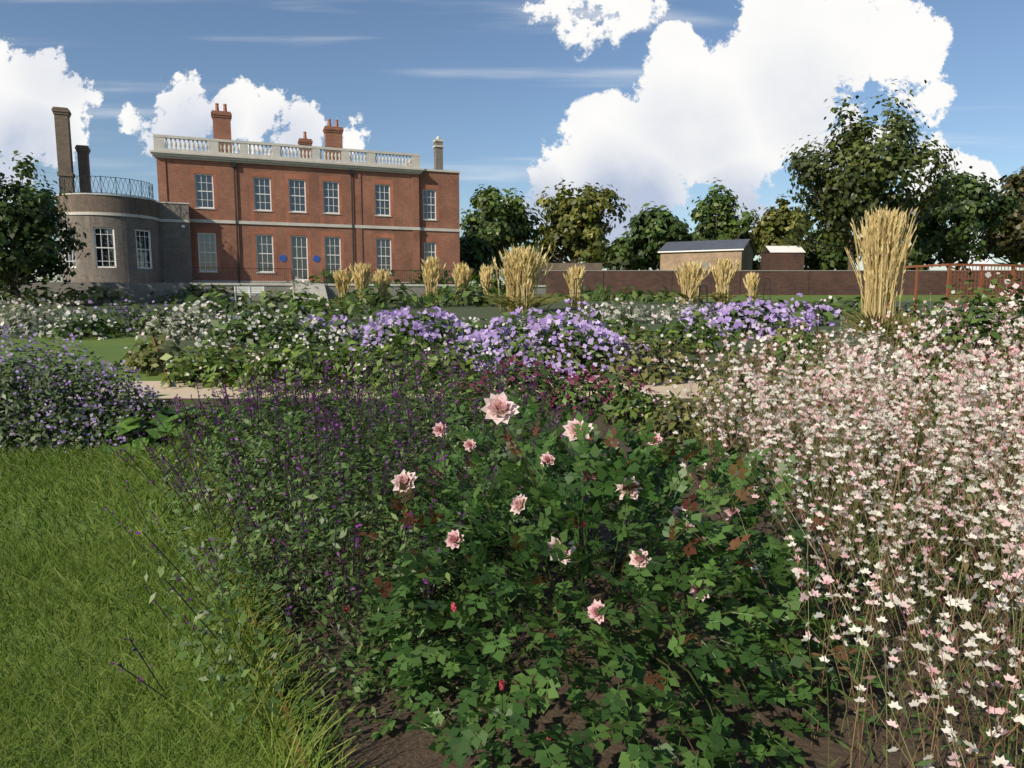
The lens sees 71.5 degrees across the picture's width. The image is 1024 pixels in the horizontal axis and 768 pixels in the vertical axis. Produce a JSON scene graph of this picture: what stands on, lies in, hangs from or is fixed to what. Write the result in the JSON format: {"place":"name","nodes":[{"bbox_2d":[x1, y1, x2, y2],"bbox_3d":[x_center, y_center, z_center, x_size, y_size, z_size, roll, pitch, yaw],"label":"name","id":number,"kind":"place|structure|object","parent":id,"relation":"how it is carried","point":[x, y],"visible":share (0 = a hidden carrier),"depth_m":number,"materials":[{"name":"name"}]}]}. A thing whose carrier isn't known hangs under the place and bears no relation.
{"place":"outdoors","nodes":[
{"label":"outdoors","id":0,"kind":"place"},
{"bbox_2d":[3,399,177,429],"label":"bed soil","id":1,"kind":"structure","parent":0,"point":[174,406],"depth_m":8.59,"materials":[{"name":"brown soil"}]},
{"bbox_2d":[68,381,909,397],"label":"path","id":2,"kind":"structure","parent":0,"point":[181,391],"depth_m":9.86,"materials":[{"name":"beige gravel"}]},
{"bbox_2d":[0,0,1008,269],"bbox_3d":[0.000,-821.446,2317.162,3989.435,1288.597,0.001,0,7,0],"label":"cloud","id":3,"kind":"structure","parent":0,"point":[742,112],"depth_m":2306.30,"materials":[{"name":"white"}]},
{"bbox_2d":[0,295,1015,767],"bbox_3d":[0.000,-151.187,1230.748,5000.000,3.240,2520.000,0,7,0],"label":"ground","id":4,"kind":"structure","parent":0,"point":[110,349],"depth_m":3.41,"materials":[{"name":"green plant"}]},
{"bbox_2d":[0,302,144,330],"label":"bed soil","id":5,"kind":"structure","parent":4,"relation":"on","point":[91,309],"depth_m":35.44,"materials":[{"name":"brown soil"}]},
{"bbox_2d":[51,103,460,283],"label":"mansion","id":6,"kind":"structure","parent":4,"relation":"on","point":[307,213],"depth_m":51.69,"materials":[{"name":"red brick"}]},
{"bbox_2d":[0,267,545,303],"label":"terrace wall","id":7,"kind":"structure","parent":4,"relation":"on","point":[134,290],"depth_m":46.53,"materials":[{"name":"stone"}]},
{"bbox_2d":[0,259,1023,457],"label":"border plants","id":8,"kind":"object","parent":4,"relation":"on","point":[47,418],"visible":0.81,"depth_m":10.62,"materials":[{"name":"green plant"}]},
{"bbox_2d":[0,79,1023,304],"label":"trees","id":9,"kind":"object","parent":4,"relation":"on","point":[577,228],"visible":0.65,"depth_m":75.59,"materials":[{"name":"green plant"}]},
{"bbox_2d":[658,239,755,269],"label":"outbuilding","id":10,"kind":"structure","parent":4,"relation":"on","point":[679,253],"depth_m":81.58,"materials":[{"name":"beige brick"}]},
{"bbox_2d":[535,263,1023,294],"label":"garden wall","id":11,"kind":"structure","parent":4,"relation":"on","point":[821,282],"depth_m":62.37,"materials":[{"name":"brick"}]},
{"bbox_2d":[760,246,804,269],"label":"outbuilding","id":12,"kind":"structure","parent":4,"relation":"on","point":[780,258],"depth_m":76.03,"materials":[{"name":"brick"}]},
{"bbox_2d":[0,0,1023,284],"label":"sky","id":13,"kind":"structure","parent":0,"point":[495,85],"materials":[{"name":"blue"}]},
{"bbox_2d":[140,301,1023,380],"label":"bed soil","id":14,"kind":"structure","parent":0,"point":[487,312],"depth_m":25.05,"materials":[{"name":"brown soil"}]},
{"bbox_2d":[234,286,264,301],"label":"garden bench","id":15,"kind":"object","parent":14,"relation":"on","point":[249,288],"visible":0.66,"depth_m":44.69,"materials":[{"name":"white paint"}]},
{"bbox_2d":[331,206,921,351],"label":"ornamental grass plants","id":16,"kind":"object","parent":14,"relation":"on","point":[883,252],"visible":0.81,"depth_m":31.23,"materials":[{"name":"beige plant"}]},
{"bbox_2d":[571,278,770,322],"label":"plant supports","id":17,"kind":"object","parent":14,"relation":"on","point":[572,307],"visible":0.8,"depth_m":24.57,"materials":[{"name":"black metal"}]},
{"bbox_2d":[901,263,1023,311],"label":"metal railing","id":18,"kind":"object","parent":14,"relation":"on","point":[950,265],"visible":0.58,"depth_m":32.23,"materials":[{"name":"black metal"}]},
{"bbox_2d":[174,399,1023,767],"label":"bed soil","id":19,"kind":"structure","parent":0,"point":[396,747],"depth_m":2.69,"materials":[{"name":"brown soil"}]},
{"bbox_2d":[68,333,307,766],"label":"bed edging","id":20,"kind":"object","parent":19,"relation":"on","point":[299,745],"visible":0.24,"depth_m":2.52,"materials":[{"name":"brown"}]},
{"bbox_2d":[104,333,626,744],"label":"salvia plants","id":21,"kind":"object","parent":19,"relation":"on","point":[344,452],"visible":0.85,"depth_m":3.48,"materials":[{"name":"green plant"}]},
{"bbox_2d":[343,390,898,767],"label":"plant","id":22,"kind":"object","parent":19,"relation":"on","point":[629,485],"visible":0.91,"depth_m":2.48,"materials":[{"name":"green plant"}]},
{"bbox_2d":[640,282,1023,767],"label":"white flowers","id":23,"kind":"object","parent":19,"relation":"on","point":[961,485],"visible":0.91,"depth_m":3.26,"materials":[{"name":"white plant"}]}
]}

